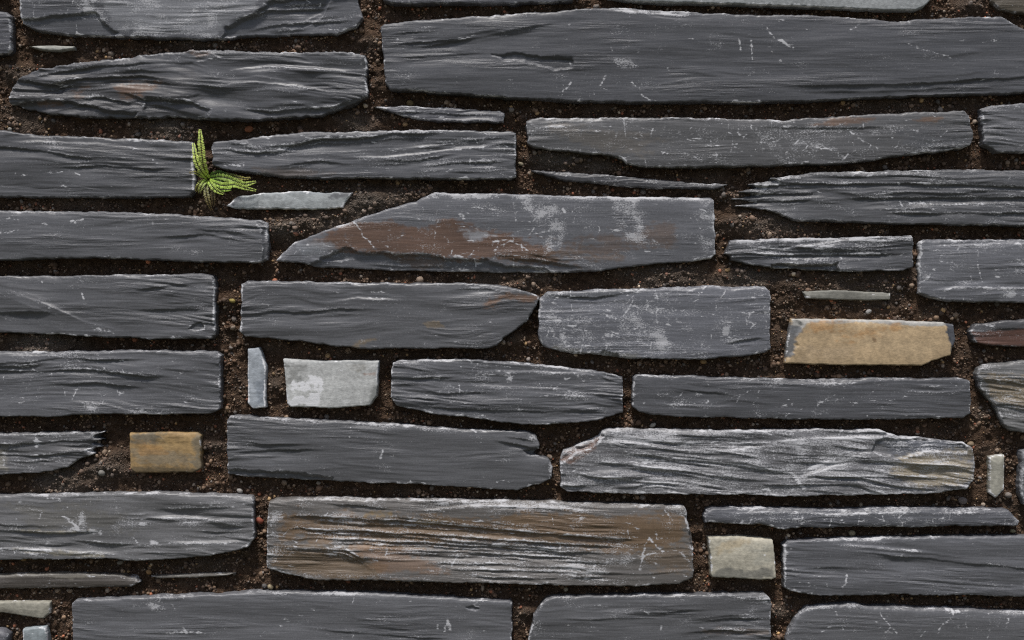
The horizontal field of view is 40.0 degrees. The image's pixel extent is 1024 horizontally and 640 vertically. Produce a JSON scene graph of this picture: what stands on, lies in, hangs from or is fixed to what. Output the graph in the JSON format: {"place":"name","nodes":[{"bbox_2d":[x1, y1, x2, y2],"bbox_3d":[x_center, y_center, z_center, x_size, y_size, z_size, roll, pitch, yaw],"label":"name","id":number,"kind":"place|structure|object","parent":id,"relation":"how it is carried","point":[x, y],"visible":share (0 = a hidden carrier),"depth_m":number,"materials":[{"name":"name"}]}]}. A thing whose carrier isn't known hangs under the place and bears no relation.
{"place":"outdoors","nodes":[
{"label":"outdoors","id":0,"kind":"place"},
{"bbox_2d":[0,0,1023,639],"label":"slate wall","id":1,"kind":"structure","parent":0,"point":[574,320],"depth_m":2.20,"materials":[{"name":"stone"}]},
{"bbox_2d":[189,129,255,210],"bbox_3d":[-0.451,-0.233,2.203,0.106,0.127,0.028,0,0,0],"label":"fern","id":2,"kind":"object","parent":1,"relation":"on","point":[211,182],"visible":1,"depth_m":2.19,"materials":[{"name":"green plant"}]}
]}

